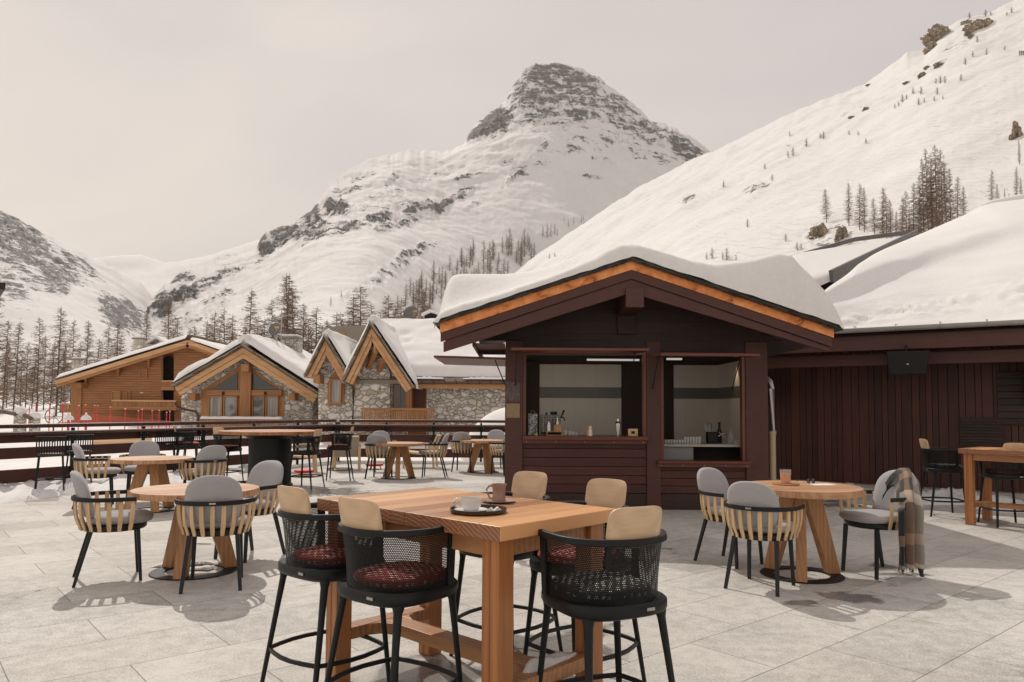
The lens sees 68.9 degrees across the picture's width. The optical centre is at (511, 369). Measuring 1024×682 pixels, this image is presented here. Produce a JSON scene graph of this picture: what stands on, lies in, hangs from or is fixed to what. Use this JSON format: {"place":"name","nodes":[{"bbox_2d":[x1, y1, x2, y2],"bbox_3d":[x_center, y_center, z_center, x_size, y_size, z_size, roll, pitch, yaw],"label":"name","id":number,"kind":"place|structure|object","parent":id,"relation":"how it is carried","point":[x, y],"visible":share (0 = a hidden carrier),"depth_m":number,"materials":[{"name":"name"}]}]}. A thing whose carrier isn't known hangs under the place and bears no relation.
{"place":"outdoors","nodes":[
{"label":"outdoors","id":0,"kind":"place"},
{"bbox_2d":[0,210,155,394],"bbox_3d":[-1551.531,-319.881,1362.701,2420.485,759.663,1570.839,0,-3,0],"label":"snowy mountain","id":1,"kind":"structure","parent":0,"point":[44,277],"depth_m":1014.65,"materials":[{"name":"snow"}]},
{"bbox_2d":[94,239,259,296],"bbox_3d":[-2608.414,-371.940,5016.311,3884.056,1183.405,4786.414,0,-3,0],"label":"peak","id":2,"kind":"structure","parent":0,"point":[153,276],"depth_m":4938.85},
{"bbox_2d":[0,395,463,482],"bbox_3d":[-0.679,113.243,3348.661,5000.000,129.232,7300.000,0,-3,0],"label":"snow ground","id":3,"kind":"structure","parent":0,"point":[12,464],"depth_m":32.45,"materials":[{"name":"snow"}]},
{"bbox_2d":[0,320,16,408],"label":"larch tree","id":4,"kind":"object","parent":3,"relation":"on","point":[10,361],"visible":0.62,"depth_m":118.07,"materials":[{"name":"brown plant"}]},
{"bbox_2d":[0,298,21,416],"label":"larch tree","id":5,"kind":"object","parent":3,"relation":"on","point":[1,389],"visible":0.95,"depth_m":62.56,"materials":[{"name":"brown plant"}]},
{"bbox_2d":[0,323,34,411],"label":"larch tree","id":6,"kind":"object","parent":3,"relation":"on","point":[14,390],"visible":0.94,"depth_m":99.94,"materials":[{"name":"brown plant"}]},
{"bbox_2d":[13,406,27,431],"bbox_3d":[-19.716,2.310,29.914,0.479,1.637,0.479,0,-3,0],"label":"stone post","id":7,"kind":"object","parent":3,"relation":"on","point":[20,411],"visible":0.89,"depth_m":29.77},
{"bbox_2d":[14,318,54,411],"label":"larch tree","id":8,"kind":"object","parent":3,"relation":"on","point":[34,374],"visible":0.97,"depth_m":95.82,"materials":[{"name":"brown plant"}]},
{"bbox_2d":[27,336,54,409],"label":"larch tree","id":9,"kind":"object","parent":3,"relation":"on","point":[45,365],"visible":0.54,"depth_m":118.03,"materials":[{"name":"brown plant"}]},
{"bbox_2d":[33,308,73,415],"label":"larch tree","id":10,"kind":"object","parent":3,"relation":"on","point":[57,372],"visible":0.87,"depth_m":92.27,"materials":[{"name":"brown plant"}]},
{"bbox_2d":[60,319,84,402],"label":"larch tree","id":11,"kind":"object","parent":3,"relation":"on","point":[71,355],"visible":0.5,"depth_m":110.62,"materials":[{"name":"brown plant"}]},
{"bbox_2d":[80,320,97,365],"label":"larch tree","id":12,"kind":"object","parent":3,"relation":"on","point":[89,354],"visible":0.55,"depth_m":112.69,"materials":[{"name":"brown plant"}]},
{"bbox_2d":[106,322,126,357],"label":"larch tree","id":13,"kind":"object","parent":3,"relation":"on","point":[115,344],"visible":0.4,"depth_m":118.79,"materials":[{"name":"brown plant"}]},
{"bbox_2d":[53,334,228,422],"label":"timber chalet","id":14,"kind":"object","parent":3,"relation":"on","point":[140,376],"visible":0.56,"depth_m":65.95,"materials":[{"name":"orange"}]},
{"bbox_2d":[154,300,180,339],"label":"larch tree","id":15,"kind":"object","parent":3,"relation":"on","point":[170,314],"visible":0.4,"depth_m":120.30,"materials":[{"name":"brown plant"}]},
{"bbox_2d":[171,334,317,435],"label":"stone chalet","id":16,"kind":"object","parent":3,"relation":"on","point":[242,378],"visible":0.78,"depth_m":43.81,"materials":[{"name":"stone"}]},
{"bbox_2d":[208,396,222,416],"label":"window","id":17,"kind":"structure","parent":16,"relation":"in","point":[215,403],"depth_m":43.84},
{"bbox_2d":[223,396,237,416],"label":"window","id":18,"kind":"structure","parent":16,"relation":"in","point":[230,403],"depth_m":43.84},
{"bbox_2d":[252,396,264,416],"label":"window frame","id":19,"kind":"structure","parent":16,"relation":"in","point":[258,402],"depth_m":43.84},
{"bbox_2d":[265,396,278,416],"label":"window frame","id":20,"kind":"structure","parent":16,"relation":"in","point":[271,402],"depth_m":43.84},
{"bbox_2d":[237,291,262,335],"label":"larch tree","id":21,"kind":"object","parent":3,"relation":"on","point":[250,314],"visible":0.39,"depth_m":88.43,"materials":[{"name":"brown plant"}]},
{"bbox_2d":[263,276,310,382],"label":"larch tree","id":22,"kind":"object","parent":3,"relation":"on","point":[289,318],"visible":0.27,"depth_m":92.29,"materials":[{"name":"brown plant"}]},
{"bbox_2d":[273,273,306,385],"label":"larch tree","id":23,"kind":"object","parent":3,"relation":"on","point":[288,307],"visible":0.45,"depth_m":90.07,"materials":[{"name":"brown plant"}]},
{"bbox_2d":[297,305,315,353],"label":"larch tree","id":24,"kind":"object","parent":3,"relation":"on","point":[303,325],"visible":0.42,"depth_m":92.16,"materials":[{"name":"brown plant"}]},
{"bbox_2d":[302,306,326,392],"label":"larch tree","id":25,"kind":"object","parent":3,"relation":"on","point":[315,329],"visible":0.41,"depth_m":100.15,"materials":[{"name":"brown plant"}]},
{"bbox_2d":[337,287,371,325],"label":"larch tree","id":26,"kind":"object","parent":3,"relation":"on","point":[360,307],"visible":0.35,"depth_m":104.27,"materials":[{"name":"brown plant"}]},
{"bbox_2d":[303,314,505,442],"bbox_3d":[-3.815,0.846,46.378,14.258,8.102,16.280,0,-3,0],"label":"stone chalet","id":27,"kind":"object","parent":3,"relation":"on","point":[390,368],"visible":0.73,"depth_m":39.94,"materials":[{"name":"stone"}]},
{"bbox_2d":[329,379,341,402],"bbox_3d":[-9.402,1.189,39.799,0.631,1.284,0.140,0,-3,0],"label":"window","id":28,"kind":"structure","parent":27,"relation":"in","point":[335,386],"depth_m":39.80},
{"bbox_2d":[318,325,365,341],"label":"roof","id":29,"kind":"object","parent":27,"relation":"attached to","point":[354,332],"visible":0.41,"depth_m":62.25,"materials":[{"name":"wood"}]},
{"bbox_2d":[392,384,405,407],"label":"window frame","id":30,"kind":"structure","parent":27,"relation":"in","point":[398,393],"depth_m":40.14,"materials":[{"name":"brown wood"}]},
{"bbox_2d":[461,408,504,460],"bbox_3d":[0.154,2.643,29.894,4.400,2.300,4.046,0,-3,0],"label":"snow mound","id":31,"kind":"object","parent":3,"relation":"on","point":[498,414],"visible":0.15,"depth_m":29.09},
{"bbox_2d":[790,229,917,290],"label":"neighbour roof","id":32,"kind":"structure","parent":3,"relation":"on","point":[825,267],"depth_m":24.15,"materials":[{"name":"grey metal"}]},
{"bbox_2d":[146,62,712,351],"bbox_3d":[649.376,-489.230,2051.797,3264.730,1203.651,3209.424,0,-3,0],"label":"central mountain","id":33,"kind":"structure","parent":0,"point":[552,144],"depth_m":1774.03,"materials":[{"name":"snow"}]},
{"bbox_2d":[0,0,1013,262],"label":"sky","id":34,"kind":"structure","parent":0,"point":[166,131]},
{"bbox_2d":[0,460,1023,681],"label":"terrace paving","id":35,"kind":"structure","parent":0,"point":[955,613],"depth_m":5.58,"materials":[{"name":"tile"}]},
{"bbox_2d":[34,436,66,490],"bbox_3d":[-7.863,1.631,12.725,0.452,0.982,0.529,2,-3,-30],"label":"slatted bar stool","id":36,"kind":"object","parent":35,"relation":"on","point":[47,453],"visible":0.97,"depth_m":12.58,"materials":[{"name":"grey metal"}]},
{"bbox_2d":[0,478,103,504],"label":"snow patch","id":37,"kind":"object","parent":35,"relation":"on","point":[17,492],"visible":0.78,"depth_m":12.48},
{"bbox_2d":[65,434,93,482],"bbox_3d":[-7.874,1.676,13.573,0.452,0.982,0.529,2,-3,-30],"label":"slatted bar stool","id":38,"kind":"object","parent":35,"relation":"on","point":[85,450],"visible":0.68,"depth_m":13.40,"materials":[{"name":"black plastic"}]},
{"bbox_2d":[71,443,120,508],"bbox_3d":[-6.218,1.580,11.165,0.658,0.945,0.652,2,-3,-25],"label":"armchair","id":39,"kind":"object","parent":35,"relation":"on","point":[80,459],"visible":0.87,"depth_m":10.96,"materials":[{"name":"black"}]},
{"bbox_2d":[70,471,153,587],"bbox_3d":[-3.494,1.353,6.519,0.658,0.945,0.652,2,-3,-30],"label":"armchair","id":40,"kind":"object","parent":35,"relation":"on","point":[130,517],"visible":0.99,"depth_m":6.31,"materials":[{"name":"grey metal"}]},
{"bbox_2d":[93,438,151,443],"bbox_3d":[-12.491,2.382,23.904,1.911,0.466,0.050,0,-3,0],"label":"bar table","id":41,"kind":"object","parent":35,"relation":"on","point":[110,441],"visible":0.17,"depth_m":23.88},
{"bbox_2d":[119,440,165,496],"bbox_3d":[-5.853,1.617,11.839,0.652,0.945,0.658,2,-3,-22],"label":"armchair","id":42,"kind":"object","parent":35,"relation":"on","point":[145,448],"visible":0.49,"depth_m":12.01,"materials":[{"name":"black"}]},
{"bbox_2d":[110,455,192,512],"bbox_3d":[-5.211,1.660,10.800,1.086,0.748,1.090,-1,-3,20],"label":"round table","id":43,"kind":"object","parent":35,"relation":"on","point":[155,466],"visible":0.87,"depth_m":10.73,"materials":[{"name":"brown"}]},
{"bbox_2d":[92,469,236,491],"bbox_3d":[-7.100,2.149,15.022,2.394,0.199,4.136,-1,-3,20],"label":"snow patch","id":44,"kind":"object","parent":35,"relation":"on","point":[119,481],"visible":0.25,"depth_m":14.13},
{"bbox_2d":[155,430,177,469],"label":"slatted bar stool","id":45,"kind":"object","parent":35,"relation":"on","point":[168,443],"visible":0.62,"depth_m":16.03,"materials":[{"name":"black plastic"}]},
{"bbox_2d":[0,419,338,483],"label":"railing","id":46,"kind":"object","parent":35,"relation":"on","point":[19,475],"visible":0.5,"depth_m":14.99,"materials":[{"name":"brown paint"}]},
{"bbox_2d":[172,425,199,471],"bbox_3d":[-7.032,1.758,16.115,0.539,1.094,0.543,1,-3,-20],"label":"bar stool","id":47,"kind":"object","parent":35,"relation":"on","point":[187,441],"visible":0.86,"depth_m":15.93,"materials":[{"name":"black plastic"}]},
{"bbox_2d":[129,483,258,580],"bbox_3d":[-2.890,1.465,6.813,1.090,0.748,1.086,3,-4,-38],"label":"round table","id":48,"kind":"object","parent":35,"relation":"on","point":[174,552],"visible":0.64,"depth_m":6.75,"materials":[{"name":"brown wood"}]},
{"bbox_2d":[178,445,227,482],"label":"armchair","id":49,"kind":"object","parent":35,"relation":"on","point":[211,460],"visible":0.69,"depth_m":10.74,"materials":[{"name":"black"}]},
{"bbox_2d":[175,475,257,593],"bbox_3d":[-2.508,1.348,6.322,0.652,0.945,0.658,1,-3,-16],"label":"armchair","id":50,"kind":"object","parent":35,"relation":"on","point":[213,505],"visible":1,"depth_m":6.09,"materials":[{"name":"black"}]},
{"bbox_2d":[212,427,243,480],"bbox_3d":[-5.666,1.697,14.793,0.543,1.094,0.539,-1,-3,20],"label":"bar stool","id":51,"kind":"object","parent":35,"relation":"on","point":[230,447],"visible":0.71,"depth_m":14.63,"materials":[{"name":"black plastic"}]},
{"bbox_2d":[213,460,285,562],"bbox_3d":[-2.639,1.409,7.493,0.652,0.945,0.658,-1,-3,27],"label":"armchair","id":52,"kind":"object","parent":35,"relation":"on","point":[266,477],"visible":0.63,"depth_m":7.58,"materials":[{"name":"black"}]},
{"bbox_2d":[218,429,314,485],"bbox_3d":[-4.623,1.699,14.262,1.860,1.045,1.860,0,-3,0],"label":"pedestal bar table","id":53,"kind":"object","parent":35,"relation":"on","point":[269,444],"visible":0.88,"depth_m":13.93,"materials":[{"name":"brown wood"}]},
{"bbox_2d":[287,429,324,488],"bbox_3d":[-3.824,1.663,13.919,0.539,1.094,0.543,0,-3,15],"label":"bar stool","id":54,"kind":"object","parent":35,"relation":"on","point":[308,451],"visible":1,"depth_m":13.75,"materials":[{"name":"black metal"}]},
{"bbox_2d":[260,485,390,681],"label":"bar stool","id":55,"kind":"object","parent":35,"relation":"on","point":[321,560],"visible":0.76,"depth_m":3.81,"materials":[{"name":"black plastic"}]},
{"bbox_2d":[326,427,353,480],"bbox_3d":[-3.563,1.747,15.499,0.539,1.094,0.543,1,-3,-5],"label":"bar stool","id":56,"kind":"object","parent":35,"relation":"on","point":[340,438],"visible":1,"depth_m":15.30,"materials":[{"name":"black plastic"}]},
{"bbox_2d":[332,436,360,469],"bbox_3d":[-4.000,2.013,18.081,0.650,0.826,0.895,1,-3,-10],"label":"lounge chair","id":57,"kind":"object","parent":35,"relation":"on","point":[355,450],"visible":0.63,"depth_m":17.80,"materials":[{"name":"brown wood"}]},
{"bbox_2d":[364,434,394,479],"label":"armchair","id":58,"kind":"object","parent":35,"relation":"on","point":[373,450],"visible":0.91,"depth_m":15.65,"materials":[{"name":"black"}]},
{"bbox_2d":[324,497,462,681],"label":"bar stool","id":59,"kind":"object","parent":35,"relation":"on","point":[397,586],"visible":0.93,"depth_m":3.36,"materials":[{"name":"black plastic"}]},
{"bbox_2d":[375,442,424,479],"bbox_3d":[-2.417,1.945,15.918,1.090,0.748,1.086,3,-4,-40],"label":"round table","id":60,"kind":"object","parent":35,"relation":"on","point":[401,448],"visible":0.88,"depth_m":15.94,"materials":[{"name":"brown"}]},
{"bbox_2d":[336,419,504,461],"bbox_3d":[-0.202,2.010,20.823,9.480,1.162,0.320,0,-3,0],"label":"railing","id":61,"kind":"object","parent":35,"relation":"on","point":[433,428],"visible":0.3,"depth_m":20.90,"materials":[{"name":"brown paint"}]},
{"bbox_2d":[419,433,448,477],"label":"armchair","id":62,"kind":"object","parent":35,"relation":"on","point":[440,452],"visible":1,"depth_m":16.01,"materials":[{"name":"beige"}]},
{"bbox_2d":[450,432,474,471],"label":"armchair","id":63,"kind":"object","parent":35,"relation":"on","point":[458,445],"visible":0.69,"depth_m":17.52,"materials":[{"name":"black"}]},
{"bbox_2d":[317,487,614,681],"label":"bar table","id":64,"kind":"object","parent":35,"relation":"on","point":[498,542],"visible":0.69,"depth_m":3.64,"materials":[{"name":"brown wood"}]},
{"bbox_2d":[450,504,506,515],"bbox_3d":[-0.163,0.683,3.617,0.276,0.021,0.276,0,-3,0],"label":"serving tray","id":65,"kind":"object","parent":64,"relation":"on","point":[503,510],"visible":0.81,"depth_m":3.52,"materials":[{"name":"brown metal"}]},
{"bbox_2d":[454,507,486,511],"bbox_3d":[-0.198,0.682,3.608,0.160,0.012,0.160,0,-3,0],"label":"saucer","id":66,"kind":"object","parent":65,"relation":"on","point":[480,509],"visible":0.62,"depth_m":3.61,"materials":[{"name":"white ceramic"}]},
{"bbox_2d":[452,497,481,510],"bbox_3d":[-0.206,0.653,3.615,0.127,0.062,0.108,-2,-4,34],"label":"coffee cup","id":67,"kind":"object","parent":66,"relation":"on","point":[470,503],"visible":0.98,"depth_m":3.57,"materials":[{"name":"white ceramic"}]},
{"bbox_2d":[482,498,515,502],"bbox_3d":[-0.070,0.709,4.012,0.184,0.012,0.184,0,-3,0],"label":"saucer","id":68,"kind":"object","parent":64,"relation":"on","point":[507,500],"visible":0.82,"depth_m":4.01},
{"bbox_2d":[486,483,506,501],"bbox_3d":[-0.078,0.663,4.009,0.102,0.092,0.084,2,-4,-32],"label":"mug","id":69,"kind":"object","parent":68,"relation":"on","point":[499,489],"visible":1,"depth_m":3.99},
{"bbox_2d":[523,651,577,672],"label":"rail snow","id":70,"kind":"structure","parent":64,"relation":"on","point":[531,666],"depth_m":3.52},
{"bbox_2d":[460,439,502,472],"bbox_3d":[-0.672,2.038,17.497,1.086,0.748,1.090,-2,-4,35],"label":"round table","id":71,"kind":"object","parent":35,"relation":"on","point":[484,444],"visible":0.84,"depth_m":17.42,"materials":[{"name":"brown"}]},
{"bbox_2d":[481,430,504,467],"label":"armchair","id":72,"kind":"object","parent":35,"relation":"on","point":[495,434],"visible":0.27,"depth_m":19.33,"materials":[{"name":"black"}]},
{"bbox_2d":[489,437,504,475],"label":"armchair","id":73,"kind":"object","parent":35,"relation":"on","point":[498,452],"visible":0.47,"depth_m":16.74,"materials":[{"name":"beige"}]},
{"bbox_2d":[449,471,562,655],"bbox_3d":[-0.031,1.196,4.592,0.543,1.094,0.539,-2,-4,39],"label":"bar stool","id":74,"kind":"object","parent":35,"relation":"on","point":[530,484],"visible":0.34,"depth_m":4.70,"materials":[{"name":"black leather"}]},
{"bbox_2d":[523,478,645,681],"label":"bar stool","id":75,"kind":"object","parent":35,"relation":"on","point":[606,492],"visible":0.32,"depth_m":4.17,"materials":[{"name":"black leather"}]},
{"bbox_2d":[537,506,674,681],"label":"bar stool","id":76,"kind":"object","parent":35,"relation":"on","point":[589,598],"visible":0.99,"depth_m":3.15,"materials":[{"name":"black plastic"}]},
{"bbox_2d":[433,244,843,509],"bbox_3d":[1.644,0.240,12.143,5.730,3.812,4.224,0,-3,0],"label":"kiosk","id":77,"kind":"object","parent":35,"relation":"on","point":[655,348],"visible":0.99,"depth_m":11.18,"materials":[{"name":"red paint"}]},
{"bbox_2d":[506,382,519,401],"bbox_3d":[0.016,0.339,11.192,0.210,0.303,0.008,0,-3,0],"label":"wall plaque","id":78,"kind":"object","parent":77,"relation":"attached to","point":[512,392],"depth_m":11.19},
{"bbox_2d":[506,403,519,417],"bbox_3d":[0.016,0.622,11.177,0.201,0.214,0.008,0,-3,0],"label":"menu sheet","id":79,"kind":"object","parent":77,"relation":"attached to","point":[512,410],"visible":1,"depth_m":11.17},
{"bbox_2d":[528,411,536,434],"bbox_3d":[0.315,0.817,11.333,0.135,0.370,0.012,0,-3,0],"label":"canister","id":80,"kind":"object","parent":77,"relation":"on","point":[532,424],"visible":0.85,"depth_m":11.33,"materials":[{"name":"grey metal"}]},
{"bbox_2d":[523,352,646,435],"bbox_3d":[1.092,0.388,11.275,1.855,1.295,0.120,0,-3,0],"label":"window frame","id":81,"kind":"structure","parent":77,"relation":"in","point":[644,422],"depth_m":11.24,"materials":[{"name":"brown wood"}]},
{"bbox_2d":[621,362,673,470],"bbox_3d":[2.449,1.037,13.479,0.940,2.310,0.029,0,-3,0],"label":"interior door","id":82,"kind":"structure","parent":77,"relation":"in","point":[631,396],"depth_m":13.49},
{"bbox_2d":[660,352,745,460],"bbox_3d":[2.866,0.568,11.267,1.273,1.633,0.120,0,-3,0],"label":"window frame","id":83,"kind":"structure","parent":77,"relation":"in","point":[742,362],"depth_m":11.22,"materials":[{"name":"brown wood"}]},
{"bbox_2d":[705,423,729,442],"bbox_3d":[3.228,1.012,11.764,0.385,0.310,0.160,0,-3,0],"label":"coffee grinder","id":84,"kind":"object","parent":77,"relation":"on","point":[711,437],"visible":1,"depth_m":11.70,"materials":[{"name":"black plastic"}]},
{"bbox_2d":[768,377,775,479],"bbox_3d":[3.904,0.883,11.334,0.115,1.629,0.220,2,-4,-35],"label":"downpipe","id":85,"kind":"object","parent":77,"relation":"attached to","point":[772,452],"visible":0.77,"depth_m":11.25,"materials":[{"name":"metal"}]},
{"bbox_2d":[693,467,763,568],"bbox_3d":[2.148,1.446,7.347,0.629,0.912,0.635,3,-4,-36],"label":"armchair","id":86,"kind":"object","parent":35,"relation":"on","point":[713,485],"visible":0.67,"depth_m":7.38,"materials":[{"name":"black"}]},
{"bbox_2d":[724,481,804,596],"bbox_3d":[2.127,1.395,6.364,0.629,0.912,0.635,-2,-4,38],"label":"armchair","id":87,"kind":"object","parent":35,"relation":"on","point":[754,510],"visible":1,"depth_m":6.17,"materials":[{"name":"black"}]},
{"bbox_2d":[752,480,863,583],"bbox_3d":[2.636,1.470,6.810,1.052,0.804,1.048,1,-3,-14],"label":"round table","id":88,"kind":"object","parent":35,"relation":"on","point":[811,497],"visible":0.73,"depth_m":6.79,"materials":[{"name":"brown"}]},
{"bbox_2d":[839,470,923,579],"bbox_3d":[3.383,1.414,6.903,0.658,0.945,0.652,1,-3,-19],"label":"armchair","id":89,"kind":"object","parent":35,"relation":"on","point":[881,514],"visible":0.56,"depth_m":6.87,"materials":[{"name":"black"}]},
{"bbox_2d":[882,468,924,572],"bbox_3d":[3.574,1.358,6.749,0.310,0.901,0.614,0,-3,11],"label":"plaid blanket","id":90,"kind":"object","parent":89,"relation":"on","point":[910,508],"visible":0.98,"depth_m":6.55,"materials":[{"name":"fabric"}]},
{"bbox_2d":[767,194,1023,500],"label":"long building","id":91,"kind":"structure","parent":35,"relation":"on","point":[949,297],"depth_m":13.98,"materials":[{"name":"brown wood"}]},
{"bbox_2d":[886,345,928,374],"bbox_3d":[6.832,-0.150,12.871,0.736,0.517,0.678,-1,-3,22],"label":"loudspeaker","id":92,"kind":"object","parent":91,"relation":"attached to","point":[905,362],"visible":0.97,"depth_m":12.60,"materials":[{"name":"black plastic"}]},
{"bbox_2d":[919,439,964,516],"bbox_3d":[6.214,1.560,10.809,0.539,1.094,0.543,0,-3,8],"label":"bar stool","id":93,"kind":"object","parent":35,"relation":"on","point":[939,464],"visible":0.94,"depth_m":10.64,"materials":[{"name":"black metal"}]},
{"bbox_2d":[921,487,979,504],"bbox_3d":[7.383,2.117,12.679,0.945,0.192,2.356,-2,-4,37],"label":"snow patch","id":94,"kind":"object","parent":35,"relation":"on","point":[943,492],"visible":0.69,"depth_m":12.34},
{"bbox_2d":[958,447,1023,524],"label":"bar table","id":95,"kind":"object","parent":35,"relation":"on","point":[971,455],"visible":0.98,"depth_m":9.86,"materials":[{"name":"brown wood"}]},
{"bbox_2d":[976,495,1023,512],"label":"snow patch","id":96,"kind":"object","parent":35,"relation":"on","point":[1005,499],"visible":0.33,"depth_m":11.84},
{"bbox_2d":[977,443,1023,527],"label":"bar stool","id":97,"kind":"object","parent":35,"relation":"on","point":[1012,474],"visible":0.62,"depth_m":9.70,"materials":[{"name":"black metal"}]},
{"bbox_2d":[540,410,564,434],"bbox_3d":[0.628,0.815,11.483,0.375,0.377,0.240,0,-3,0],"label":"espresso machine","id":98,"kind":"object","parent":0,"point":[545,418],"visible":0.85,"depth_m":11.38,"materials":[{"name":"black metal"}]},
{"bbox_2d":[515,0,1023,272],"bbox_3d":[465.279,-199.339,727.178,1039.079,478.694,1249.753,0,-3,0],"label":"slope","id":99,"kind":"structure","parent":0,"point":[693,209],"depth_m":393.09,"materials":[{"name":"snow"}]},
{"bbox_2d":[806,223,827,240],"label":"rock outcrop","id":100,"kind":"object","parent":99,"relation":"on","point":[820,230],"visible":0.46,"depth_m":249.62,"materials":[{"name":"stone"}]},
{"bbox_2d":[906,184,921,229],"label":"larch tree","id":101,"kind":"object","parent":99,"relation":"on","point":[913,208],"visible":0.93,"depth_m":189.67,"materials":[{"name":"brown plant"}]},
{"bbox_2d":[915,159,928,232],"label":"larch tree","id":102,"kind":"object","parent":99,"relation":"on","point":[922,186],"visible":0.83,"depth_m":188.13,"materials":[{"name":"brown plant"}]},
{"bbox_2d":[916,149,933,229],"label":"larch tree","id":103,"kind":"object","parent":99,"relation":"on","point":[925,189],"visible":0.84,"depth_m":186.39,"materials":[{"name":"brown plant"}]},
{"bbox_2d":[922,170,940,229],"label":"larch tree","id":104,"kind":"object","parent":99,"relation":"on","point":[931,211],"visible":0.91,"depth_m":183.75,"materials":[{"name":"brown plant"}]},
{"bbox_2d":[920,23,950,46],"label":"rock outcrop","id":105,"kind":"object","parent":99,"relation":"on","point":[936,32],"visible":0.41,"depth_m":615.12,"materials":[{"name":"stone"}]},
{"bbox_2d":[924,144,949,226],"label":"larch tree","id":106,"kind":"object","parent":99,"relation":"on","point":[935,167],"visible":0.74,"depth_m":184.21,"materials":[{"name":"brown plant"}]},
{"bbox_2d":[931,169,945,226],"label":"larch tree","id":107,"kind":"object","parent":99,"relation":"on","point":[939,205],"visible":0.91,"depth_m":180.52,"materials":[{"name":"brown plant"}]},
{"bbox_2d":[929,149,958,223],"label":"larch tree","id":108,"kind":"object","parent":99,"relation":"on","point":[947,200],"visible":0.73,"depth_m":183.15,"materials":[{"name":"brown plant"}]},
{"bbox_2d":[962,18,993,35],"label":"rock outcrop","id":109,"kind":"object","parent":99,"relation":"on","point":[971,27],"visible":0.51,"depth_m":551.05,"materials":[{"name":"stone"}]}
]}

